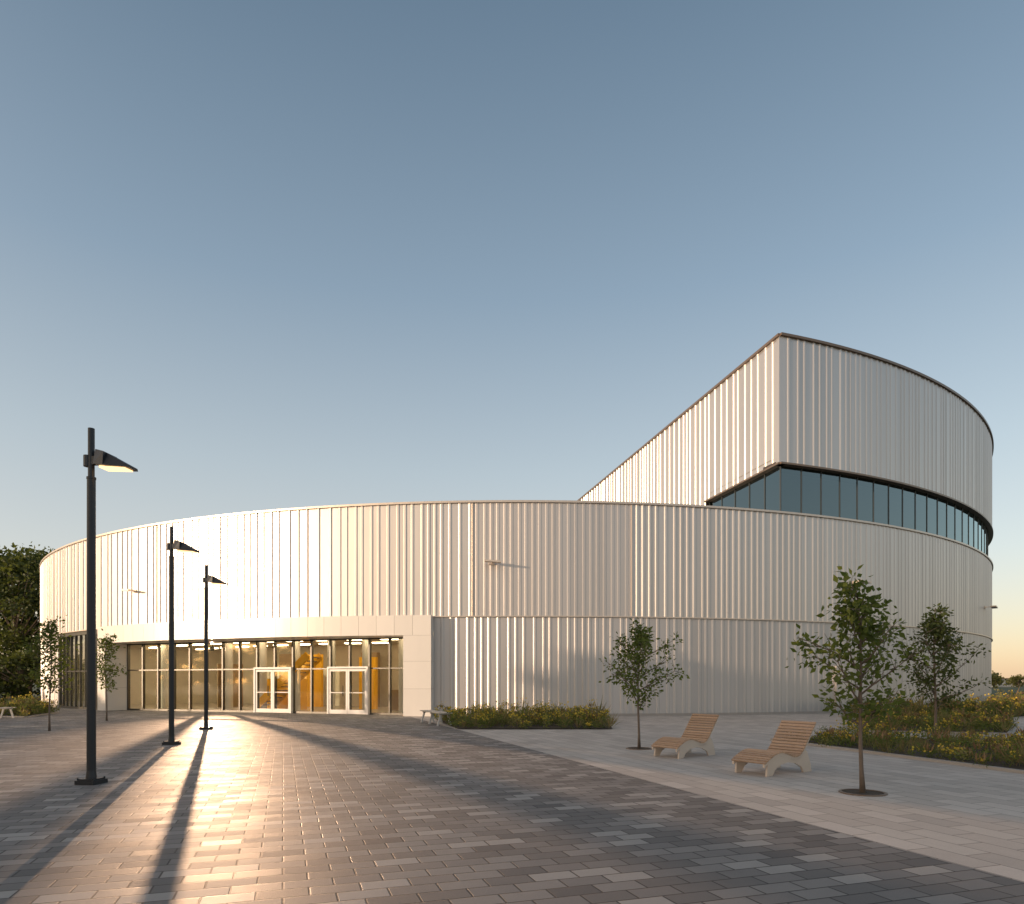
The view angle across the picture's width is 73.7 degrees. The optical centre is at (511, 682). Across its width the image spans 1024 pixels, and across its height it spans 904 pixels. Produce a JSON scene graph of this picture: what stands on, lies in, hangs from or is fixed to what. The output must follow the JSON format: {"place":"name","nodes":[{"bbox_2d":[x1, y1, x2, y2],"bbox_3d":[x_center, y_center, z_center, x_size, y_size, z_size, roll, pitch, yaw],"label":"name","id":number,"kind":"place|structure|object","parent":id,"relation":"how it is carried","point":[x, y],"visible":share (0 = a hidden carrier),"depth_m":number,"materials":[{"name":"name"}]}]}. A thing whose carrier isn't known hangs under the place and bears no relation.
{"place":"outdoors","nodes":[
{"label":"outdoors","id":0,"kind":"place"},
{"bbox_2d":[82,703,402,712],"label":"lobby floor","id":1,"kind":"structure","parent":0,"point":[213,706],"depth_m":40.25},
{"bbox_2d":[65,635,398,706],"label":"lobby walls","id":2,"kind":"structure","parent":1,"relation":"on","point":[249,662],"depth_m":45.81,"materials":[{"name":"beige paint"}]},
{"bbox_2d":[149,639,398,649],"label":"lobby ceiling lights","id":3,"kind":"object","parent":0,"point":[283,644],"visible":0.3,"depth_m":40.53},
{"bbox_2d":[161,639,402,711],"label":"lobby columns","id":4,"kind":"structure","parent":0,"point":[228,674],"depth_m":35.77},
{"bbox_2d":[217,652,398,710],"bbox_3d":[-10.986,-0.160,38.682,7.811,3.280,12.974,0,0,-39],"label":"lobby stair and counters","id":5,"kind":"object","parent":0,"point":[302,661],"visible":0.54,"depth_m":37.84,"materials":[{"name":"orange wood"}]},
{"bbox_2d":[0,701,1023,903],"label":"plaza paving","id":6,"kind":"structure","parent":0,"point":[261,808],"depth_m":6.90,"materials":[{"name":"grey stone"}]},
{"bbox_2d":[0,707,15,717],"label":"bench","id":7,"kind":"object","parent":6,"relation":"on","point":[4,708],"visible":0.93,"depth_m":28.60,"materials":[{"name":"brown wood"}]},
{"bbox_2d":[0,692,62,717],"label":"planting bed","id":8,"kind":"object","parent":6,"relation":"on","point":[31,707],"visible":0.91,"depth_m":30.62,"materials":[{"name":"plant"}]},
{"bbox_2d":[17,615,80,730],"bbox_3d":[-14.254,-0.309,21.073,1.447,3.619,1.825,0,0,30],"label":"young oak tree","id":9,"kind":"object","parent":6,"relation":"on","point":[53,638],"visible":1,"depth_m":21.00,"materials":[{"name":"green plant"}]},
{"bbox_2d":[59,630,96,709],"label":"side mullions","id":10,"kind":"object","parent":6,"relation":"on","point":[80,634],"visible":0.52,"depth_m":39.16,"materials":[{"name":"grey metal"}]},
{"bbox_2d":[61,638,62,705],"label":"side glazing","id":11,"kind":"structure","parent":10,"relation":"attached to","point":[61,679],"depth_m":40.96,"materials":[{"name":"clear glass"}]},
{"bbox_2d":[77,628,127,720],"bbox_3d":[-15.769,-0.301,26.570,1.349,3.603,1.426,0,0,14],"label":"young oak tree","id":12,"kind":"object","parent":6,"relation":"on","point":[108,640],"visible":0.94,"depth_m":26.64,"materials":[{"name":"green plant"}]},
{"bbox_2d":[74,427,137,784],"bbox_3d":[-5.961,-1.127,10.053,0.810,5.245,0.320,0,0,7],"label":"street lamp","id":13,"kind":"object","parent":6,"relation":"on","point":[94,457],"visible":1,"depth_m":10.03,"materials":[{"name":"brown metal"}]},
{"bbox_2d":[162,526,199,744],"bbox_3d":[-7.945,-1.127,16.408,0.810,5.245,0.320,0,0,7],"label":"street lamp","id":14,"kind":"object","parent":6,"relation":"on","point":[178,546],"visible":1,"depth_m":16.39,"materials":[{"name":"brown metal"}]},
{"bbox_2d":[199,565,227,729],"bbox_3d":[-9.524,-1.127,21.788,0.810,5.245,0.320,0,0,7],"label":"street lamp","id":15,"kind":"object","parent":6,"relation":"on","point":[207,578],"visible":1,"depth_m":21.77,"materials":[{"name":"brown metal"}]},
{"bbox_2d":[127,637,402,714],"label":"entrance mullions","id":16,"kind":"object","parent":6,"relation":"on","point":[240,669],"visible":0.88,"depth_m":33.83,"materials":[{"name":"metal"}]},
{"bbox_2d":[253,666,369,714],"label":"entrance doors","id":17,"kind":"structure","parent":16,"relation":"in","point":[348,692],"depth_m":32.16,"materials":[{"name":"white metal"}]},
{"bbox_2d":[98,643,432,716],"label":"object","id":18,"kind":"object","parent":6,"relation":"on","point":[404,716],"visible":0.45,"depth_m":29.76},
{"bbox_2d":[97,615,433,715],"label":"entrance portal panels","id":19,"kind":"object","parent":6,"relation":"on","point":[416,632],"visible":0.91,"depth_m":30.74,"materials":[{"name":"white metal"}]},
{"bbox_2d":[420,710,452,725],"bbox_3d":[-2.750,1.275,24.600,0.538,0.466,2.600,0,0,-23],"label":"bench","id":20,"kind":"object","parent":6,"relation":"on","point":[439,713],"visible":0.94,"depth_m":24.49,"materials":[{"name":"brown wood"}]},
{"bbox_2d":[0,683,1023,881],"bbox_3d":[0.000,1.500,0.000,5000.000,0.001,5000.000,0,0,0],"label":"ground","id":21,"kind":"structure","parent":0,"point":[1014,689],"depth_m":112.53,"materials":[{"name":"green plant"}]},
{"bbox_2d":[0,648,40,701],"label":"background hedge","id":22,"kind":"object","parent":21,"relation":"on","point":[15,675],"visible":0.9,"depth_m":49.43,"materials":[{"name":"green plant"}]},
{"bbox_2d":[0,542,54,699],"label":"background trees","id":23,"kind":"object","parent":21,"relation":"on","point":[20,595],"visible":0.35,"depth_m":57.69,"materials":[{"name":"green plant"}]},
{"bbox_2d":[53,705,853,715],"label":"plinth","id":24,"kind":"structure","parent":21,"relation":"on","point":[738,713],"depth_m":31.14,"materials":[{"name":"concrete"}]},
{"bbox_2d":[40,503,991,713],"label":"drum cladding","id":25,"kind":"structure","parent":24,"relation":"on","point":[565,559],"depth_m":30.98,"materials":[{"name":"white metal"}]},
{"bbox_2d":[39,500,992,640],"bbox_3d":[0.300,-5.435,59.975,80.200,5.110,60.150,0,0,0],"label":"parapet cap","id":26,"kind":"object","parent":25,"relation":"on","point":[536,501],"visible":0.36,"depth_m":31.19,"materials":[{"name":"grey metal"}]},
{"bbox_2d":[472,503,631,615],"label":"panel joints","id":27,"kind":"object","parent":25,"relation":"attached to","point":[472,559],"visible":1,"depth_m":29.99,"materials":[{"name":"grey metal"}]},
{"bbox_2d":[120,559,997,608],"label":"wall luminaires","id":28,"kind":"structure","parent":25,"relation":"attached to","point":[492,562],"depth_m":33.15,"materials":[{"name":"grey metal"}]},
{"bbox_2d":[835,666,852,710],"bbox_3d":[16.177,0.290,33.310,1.119,2.180,0.164,0,0,-23],"label":"service door","id":29,"kind":"structure","parent":25,"relation":"attached to","point":[843,685],"depth_m":33.17,"materials":[{"name":"grey metal"}]},
{"bbox_2d":[992,671,1023,687],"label":"distant trees","id":30,"kind":"object","parent":21,"relation":"on","point":[1014,680],"visible":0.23,"depth_m":202.54,"materials":[{"name":"green plant"}]},
{"bbox_2d":[0,0,1023,680],"label":"sky","id":31,"kind":"structure","parent":0,"point":[274,254],"materials":[{"name":"blue"}]},
{"bbox_2d":[413,713,1023,881],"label":"pale slab paving","id":32,"kind":"structure","parent":0,"point":[970,817],"depth_m":10.20,"materials":[{"name":"grey concrete"}]},
{"bbox_2d":[433,695,621,728],"bbox_3d":[0.360,0.968,25.196,7.087,1.184,7.428,0,0,0],"label":"planting bed","id":33,"kind":"object","parent":32,"relation":"on","point":[576,717],"visible":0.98,"depth_m":23.13,"materials":[{"name":"plant"}]},
{"bbox_2d":[598,617,689,749],"bbox_3d":[2.823,0.009,15.418,1.789,2.984,1.787,0,0,-36],"label":"young oak tree","id":34,"kind":"object","parent":32,"relation":"on","point":[642,640],"visible":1,"depth_m":15.28,"materials":[{"name":"green plant"}]},
{"bbox_2d":[651,714,718,758],"bbox_3d":[3.553,1.081,13.966,1.368,0.827,0.660,0,0,-38],"label":"lounge chair","id":35,"kind":"object","parent":32,"relation":"on","point":[686,742],"visible":1,"depth_m":13.94,"materials":[{"name":"brown wood"}]},
{"bbox_2d":[731,720,815,776],"bbox_3d":[4.387,1.081,11.418,1.368,0.827,0.660,0,0,-33],"label":"lounge chair","id":36,"kind":"object","parent":32,"relation":"on","point":[773,757],"visible":1,"depth_m":11.38,"materials":[{"name":"brown wood"}]},
{"bbox_2d":[785,564,939,796],"bbox_3d":[4.738,-0.035,9.424,1.629,3.075,1.498,0,0,0],"label":"young oak tree","id":37,"kind":"object","parent":32,"relation":"on","point":[862,630],"visible":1,"depth_m":9.18,"materials":[{"name":"green plant"}]},
{"bbox_2d":[770,720,1023,773],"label":"planting bed","id":38,"kind":"object","parent":32,"relation":"on","point":[1000,752],"visible":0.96,"depth_m":14.34,"materials":[{"name":"plant"}]},
{"bbox_2d":[841,700,1018,734],"bbox_3d":[13.824,1.080,22.889,5.661,0.941,7.364,0,0,31],"label":"planting bed","id":39,"kind":"object","parent":32,"relation":"on","point":[969,720],"visible":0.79,"depth_m":21.31,"materials":[{"name":"plant"}]},
{"bbox_2d":[838,687,1023,718],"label":"planting bed","id":40,"kind":"object","parent":32,"relation":"on","point":[990,703],"visible":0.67,"depth_m":29.72,"materials":[{"name":"plant"}]},
{"bbox_2d":[888,603,990,729],"bbox_3d":[11.348,-0.312,17.932,2.197,3.626,2.354,0,0,0],"label":"young oak tree","id":41,"kind":"object","parent":32,"relation":"on","point":[936,627],"visible":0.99,"depth_m":18.08,"materials":[{"name":"green plant"}]},
{"bbox_2d":[580,336,991,524],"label":"volume cladding","id":42,"kind":"structure","parent":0,"point":[787,399],"depth_m":35.34,"materials":[{"name":"white metal"}]},
{"bbox_2d":[578,332,993,545],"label":"roof trim","id":43,"kind":"structure","parent":42,"relation":"attached to","point":[982,518],"depth_m":35.59,"materials":[{"name":"black metal"}]},
{"bbox_2d":[710,466,985,553],"bbox_3d":[29.472,-8.910,58.777,17.120,2.780,62.245,0,0,24],"label":"ribbon window glass","id":44,"kind":"object","parent":42,"relation":"attached to","point":[791,490],"visible":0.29,"depth_m":34.38,"materials":[{"name":"blue glass"}]},
{"bbox_2d":[709,466,987,555],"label":"ribbon window mullions","id":45,"kind":"object","parent":44,"relation":"attached to","point":[873,509],"visible":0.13,"depth_m":36.09,"materials":[{"name":"black metal"}]},
{"bbox_2d":[997,678,1015,686],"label":"distant building","id":46,"kind":"structure","parent":0,"point":[1003,683],"depth_m":231.83,"materials":[{"name":"grey metal"}]}
]}

